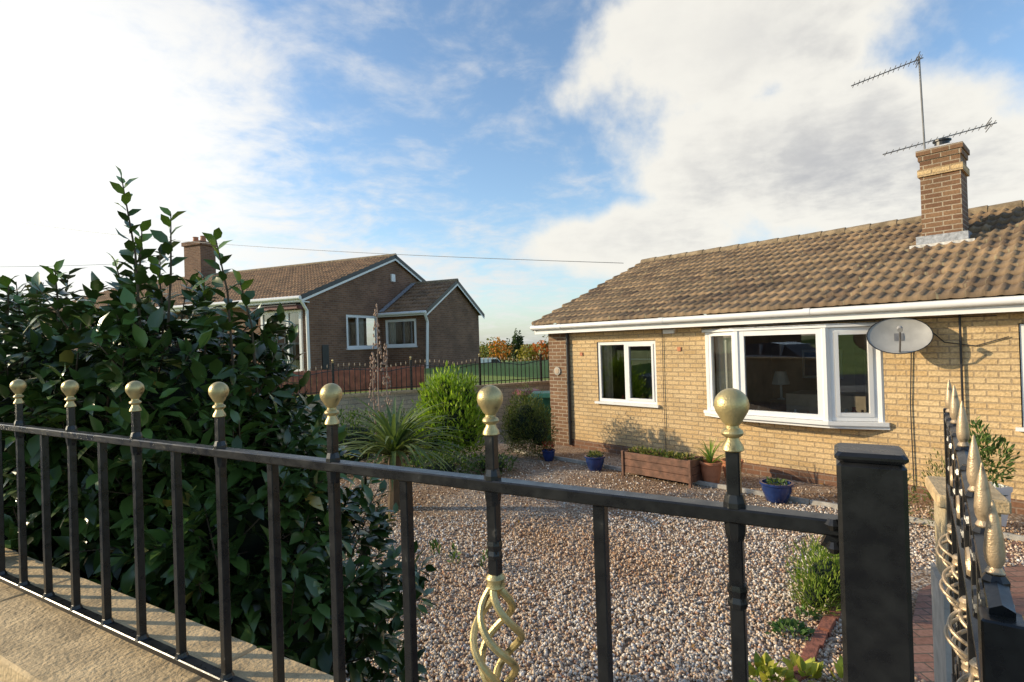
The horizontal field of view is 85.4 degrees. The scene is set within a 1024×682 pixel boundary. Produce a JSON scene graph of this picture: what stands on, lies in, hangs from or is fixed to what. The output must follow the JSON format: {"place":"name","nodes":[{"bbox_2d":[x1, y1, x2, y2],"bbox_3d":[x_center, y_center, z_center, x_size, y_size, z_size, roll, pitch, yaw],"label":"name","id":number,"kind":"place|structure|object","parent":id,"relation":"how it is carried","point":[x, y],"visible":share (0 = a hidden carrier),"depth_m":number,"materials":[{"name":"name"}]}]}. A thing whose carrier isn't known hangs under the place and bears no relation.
{"place":"outdoors","nodes":[
{"label":"outdoors","id":0,"kind":"place"},
{"bbox_2d":[20,262,146,266],"bbox_3d":[-23.621,-3.466,25.021,13.154,0.270,0.016,-2,0,-9],"label":"overhead cable","id":1,"kind":"object","parent":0,"point":[68,265],"visible":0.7,"depth_m":25.52,"materials":[{"name":"metal"}]},
{"bbox_2d":[3,219,614,262],"bbox_3d":[-17.703,-5.543,27.230,48.305,8.467,0.016,-2,0,32],"label":"overhead cable","id":2,"kind":"object","parent":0,"point":[373,253],"visible":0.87,"depth_m":18.63,"materials":[{"name":"metal"}]},
{"bbox_2d":[297,344,549,396],"bbox_3d":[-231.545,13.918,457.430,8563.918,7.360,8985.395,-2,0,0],"label":"ground","id":3,"kind":"structure","parent":0,"point":[501,370],"depth_m":17.83,"materials":[{"name":"green plant"}]},
{"bbox_2d":[26,236,484,373],"bbox_3d":[-11.055,-1.627,24.750,18.220,6.880,10.407,-2,0,23],"label":"brick bungalow","id":4,"kind":"object","parent":3,"relation":"on","point":[329,307],"visible":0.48,"depth_m":20.85,"materials":[{"name":"brick"}]},
{"bbox_2d":[179,304,417,371],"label":"windows","id":5,"kind":"structure","parent":4,"relation":"in","point":[290,308],"depth_m":19.42,"materials":[{"name":"white plastic"}]},
{"bbox_2d":[232,365,424,395],"bbox_3d":[-6.302,1.021,12.197,9.115,0.570,0.060,-2,0,-28],"label":"wooden fence","id":6,"kind":"object","parent":3,"relation":"on","point":[342,373],"visible":0.25,"depth_m":13.50,"materials":[{"name":"red wood"}]},
{"bbox_2d":[231,351,549,394],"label":"boundary railings","id":7,"kind":"object","parent":3,"relation":"on","point":[411,386],"visible":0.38,"depth_m":13.36,"materials":[{"name":"black metal"}]},
{"bbox_2d":[297,380,549,435],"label":"boundary wall","id":8,"kind":"structure","parent":3,"relation":"on","point":[506,389],"depth_m":13.00,"materials":[{"name":"brown brick"}]},
{"bbox_2d":[481,358,499,362],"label":"parked van","id":9,"kind":"object","parent":3,"relation":"on","point":[489,360],"visible":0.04,"depth_m":77.10,"materials":[{"name":"paint"}]},
{"bbox_2d":[479,328,548,361],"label":"distant trees","id":10,"kind":"object","parent":3,"relation":"on","point":[521,351],"visible":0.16,"depth_m":140.46,"materials":[{"name":"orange plant"}]},
{"bbox_2d":[530,138,1023,514],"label":"brick bungalow","id":11,"kind":"object","parent":3,"relation":"on","point":[647,353],"visible":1,"depth_m":8.62,"materials":[{"name":"brick"}]},
{"bbox_2d":[595,322,1023,431],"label":"windows","id":12,"kind":"structure","parent":11,"relation":"in","point":[829,415],"depth_m":7.68,"materials":[{"name":"white plastic"}]},
{"bbox_2d":[866,317,933,353],"bbox_3d":[4.839,-0.069,6.933,0.507,0.462,0.506,-2,0,-12],"label":"satellite dish","id":13,"kind":"object","parent":11,"relation":"attached to","point":[900,335],"visible":1,"depth_m":6.96,"materials":[{"name":"grey metal"}]},
{"bbox_2d":[851,51,996,155],"bbox_3d":[6.535,-3.574,8.757,2.154,1.916,0.283,-2,0,6],"label":"tv aerial","id":14,"kind":"object","parent":11,"relation":"attached to","point":[921,97],"visible":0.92,"depth_m":8.74,"materials":[{"name":"metal"}]},
{"bbox_2d":[0,0,1023,355],"label":"sky","id":15,"kind":"structure","parent":0,"point":[625,133],"materials":[{"name":"blue"}]},
{"bbox_2d":[512,388,540,407],"bbox_3d":[0.401,1.669,13.029,0.600,1.058,0.797,-2,0,-17],"label":"wheelie bin","id":16,"kind":"object","parent":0,"point":[517,392],"visible":0.2,"depth_m":12.89,"materials":[{"name":"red plastic"}]},
{"bbox_2d":[305,427,1023,681],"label":"gravel yard","id":17,"kind":"structure","parent":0,"point":[921,579],"depth_m":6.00,"materials":[{"name":"beige gravel"}]},
{"bbox_2d":[0,165,440,681],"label":"laurel shrub","id":18,"kind":"object","parent":17,"relation":"on","point":[123,342],"visible":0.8,"depth_m":2.28,"materials":[{"name":"green plant"}]},
{"bbox_2d":[368,303,391,461],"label":"tall flower stalks","id":19,"kind":"object","parent":17,"relation":"on","point":[373,381],"visible":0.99,"depth_m":8.06,"materials":[{"name":"brown plant"}]},
{"bbox_2d":[387,454,400,509],"bbox_3d":[-1.562,1.860,7.392,0.209,0.750,0.220,-2,0,0],"label":"phormium trunk","id":20,"kind":"object","parent":17,"relation":"on","point":[393,496],"visible":0.42,"depth_m":7.32,"materials":[{"name":"brown plant"}]},
{"bbox_2d":[325,393,471,489],"bbox_3d":[-1.597,1.245,7.399,2.277,1.323,2.175,-2,0,0],"label":"phormium plant","id":21,"kind":"object","parent":17,"relation":"on","point":[392,436],"visible":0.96,"depth_m":7.25,"materials":[{"name":"green plant"}]},
{"bbox_2d":[303,403,518,475],"bbox_3d":[-1.919,1.684,9.515,3.457,1.270,2.747,-2,0,39],"label":"green groundcover shrub","id":22,"kind":"object","parent":17,"relation":"on","point":[427,464],"visible":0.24,"depth_m":9.24,"materials":[{"name":"green plant"}]},
{"bbox_2d":[408,361,485,466],"bbox_3d":[-1.180,1.320,10.093,1.703,1.960,1.502,-2,0,0],"label":"golden green shrub","id":23,"kind":"object","parent":17,"relation":"on","point":[459,407],"visible":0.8,"depth_m":9.89,"materials":[{"name":"green plant"}]},
{"bbox_2d":[429,538,487,566],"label":"seedling weeds","id":24,"kind":"object","parent":17,"relation":"on","point":[436,545],"visible":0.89,"depth_m":5.41,"materials":[{"name":"green plant"}]},
{"bbox_2d":[499,382,557,459],"bbox_3d":[0.308,1.473,10.513,1.144,1.491,1.001,-2,0,0],"label":"green conifer shrub","id":25,"kind":"object","parent":17,"relation":"on","point":[527,422],"visible":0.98,"depth_m":10.34,"materials":[{"name":"green plant"}]},
{"bbox_2d":[527,391,550,438],"bbox_3d":[0.680,1.656,12.280,0.600,1.058,0.797,-2,0,11],"label":"wheelie bin","id":26,"kind":"object","parent":17,"relation":"on","point":[546,398],"visible":0.16,"depth_m":11.93,"materials":[{"name":"green plastic"}]},
{"bbox_2d":[541,448,555,461],"bbox_3d":[0.666,2.078,10.090,0.257,0.200,0.257,-2,0,0],"label":"blue plant pot","id":27,"kind":"object","parent":17,"relation":"on","point":[548,455],"visible":0.98,"depth_m":10.01,"materials":[{"name":"ceramic"}]},
{"bbox_2d":[542,440,554,450],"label":"red flowering plant","id":28,"kind":"object","parent":27,"relation":"in","point":[548,442],"visible":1,"depth_m":10.08,"materials":[{"name":"green plant"}]},
{"bbox_2d":[584,454,604,470],"bbox_3d":[1.385,2.031,9.240,0.343,0.240,0.343,-2,0,0],"label":"blue plant pot","id":29,"kind":"object","parent":17,"relation":"on","point":[595,464],"visible":0.88,"depth_m":9.12,"materials":[{"name":"ceramic"}]},
{"bbox_2d":[585,450,603,457],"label":"pot plant","id":30,"kind":"object","parent":29,"relation":"in","point":[591,453],"visible":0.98,"depth_m":9.22,"materials":[{"name":"green plant"}]},
{"bbox_2d":[364,471,834,681],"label":"fallen leaves","id":31,"kind":"object","parent":17,"relation":"on","point":[692,645],"visible":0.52,"depth_m":4.29,"materials":[{"name":"brown plant"}]},
{"bbox_2d":[621,448,703,487],"bbox_3d":[2.281,1.919,8.491,0.380,0.400,1.200,-2,0,-43],"label":"wooden planter trough","id":32,"kind":"object","parent":17,"relation":"on","point":[685,470],"visible":0.91,"depth_m":8.29,"materials":[{"name":"brown wood"}]},
{"bbox_2d":[627,445,694,459],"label":"trough bedding plants","id":33,"kind":"object","parent":32,"relation":"in","point":[676,455],"visible":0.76,"depth_m":8.43,"materials":[{"name":"green plant"}]},
{"bbox_2d":[699,459,722,483],"bbox_3d":[2.912,1.928,8.111,0.321,0.340,0.321,-2,0,0],"label":"terracotta pot","id":34,"kind":"object","parent":17,"relation":"on","point":[710,472],"visible":0.8,"depth_m":8.00,"materials":[{"name":"ceramic"}]},
{"bbox_2d":[686,439,724,462],"bbox_3d":[2.946,1.612,8.110,0.744,0.409,0.847,-2,0,21],"label":"spiky pot plant","id":35,"kind":"object","parent":34,"relation":"in","point":[709,456],"visible":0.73,"depth_m":8.15,"materials":[{"name":"green plant"}]},
{"bbox_2d":[720,458,743,478],"bbox_3d":[3.312,1.936,8.341,0.321,0.300,0.321,-2,0,0],"label":"terracotta pot","id":36,"kind":"object","parent":17,"relation":"on","point":[724,465],"visible":0.24,"depth_m":8.29,"materials":[{"name":"ceramic"}]},
{"bbox_2d":[514,449,1023,540],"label":"concrete edging","id":37,"kind":"object","parent":17,"relation":"on","point":[1008,536],"visible":0.34,"depth_m":7.17,"materials":[{"name":"grey concrete"}]},
{"bbox_2d":[759,478,793,503],"bbox_3d":[3.433,1.952,7.190,0.407,0.250,0.407,-2,0,0],"label":"blue plant pot","id":38,"kind":"object","parent":17,"relation":"on","point":[777,494],"visible":0.84,"depth_m":7.06,"materials":[{"name":"ceramic"}]},
{"bbox_2d":[765,477,788,484],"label":"pot plant","id":39,"kind":"object","parent":38,"relation":"in","point":[769,481],"visible":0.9,"depth_m":7.16,"materials":[{"name":"green plant"}]},
{"bbox_2d":[765,605,820,639],"bbox_3d":[2.067,2.043,4.076,0.313,0.103,0.509,-2,0,36],"label":"creeping groundcover","id":40,"kind":"object","parent":17,"relation":"on","point":[781,623],"visible":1,"depth_m":4.00,"materials":[{"name":"green plant"}]},
{"bbox_2d":[748,650,842,681],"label":"yellow variegated plant","id":41,"kind":"object","parent":17,"relation":"on","point":[764,662],"visible":0.78,"depth_m":3.39,"materials":[{"name":"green plant"}]},
{"bbox_2d":[782,594,840,681],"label":"brick edging","id":42,"kind":"object","parent":17,"relation":"on","point":[822,633],"visible":0.41,"depth_m":3.87,"materials":[{"name":"red brick"}]},
{"bbox_2d":[783,535,840,616],"bbox_3d":[2.548,1.804,4.418,0.840,0.612,0.747,-2,0,0],"label":"green shrub","id":43,"kind":"object","parent":17,"relation":"on","point":[821,585],"visible":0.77,"depth_m":4.29,"materials":[{"name":"green plant"}]},
{"bbox_2d":[907,449,944,528],"bbox_3d":[4.476,1.596,6.084,0.562,0.926,0.978,-2,0,-34],"label":"shrub","id":44,"kind":"object","parent":17,"relation":"on","point":[928,493],"visible":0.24,"depth_m":6.00,"materials":[{"name":"green plant"}]},
{"bbox_2d":[990,482,1012,526],"bbox_3d":[5.229,1.790,6.041,0.276,0.450,0.276,-2,0,0],"label":"white planter","id":45,"kind":"object","parent":17,"relation":"on","point":[1006,491],"visible":0.2,"depth_m":5.93,"materials":[{"name":"plastic"}]},
{"bbox_2d":[968,416,1022,486],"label":"pot plant","id":46,"kind":"object","parent":45,"relation":"in","point":[986,438],"visible":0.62,"depth_m":5.94,"materials":[{"name":"green plant"}]},
{"bbox_2d":[913,541,1023,681],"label":"block paved path","id":47,"kind":"structure","parent":0,"point":[923,644],"depth_m":4.17,"materials":[{"name":"red brick"}]},
{"bbox_2d":[925,476,1014,681],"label":"stone gate pier","id":48,"kind":"structure","parent":47,"relation":"on","point":[936,489],"depth_m":2.56,"materials":[{"name":"stone"}]},
{"bbox_3d":[-3.544,1.638,2.874,9.100,1.475,0.220,-2,0,30],"label":"front garden wall","id":49,"kind":"object","parent":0,"visible":0},
{"bbox_2d":[0,548,346,681],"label":"wall coping","id":50,"kind":"object","parent":49,"relation":"on","point":[40,641],"depth_m":1.34,"materials":[{"name":"stone"}]},
{"bbox_2d":[0,379,838,681],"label":"iron railing fence","id":51,"kind":"object","parent":50,"relation":"on","point":[734,513],"visible":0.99,"depth_m":0.96,"materials":[{"name":"black metal"}]},
{"bbox_2d":[834,443,914,681],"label":"gate post","id":52,"kind":"object","parent":49,"relation":"attached to","point":[875,563],"visible":1,"depth_m":0.55,"materials":[{"name":"black paint"}]},
{"bbox_2d":[936,379,1023,681],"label":"ornate iron gate","id":53,"kind":"structure","parent":52,"relation":"attached to","point":[984,625],"depth_m":0.78,"materials":[{"name":"black metal"}]}
]}

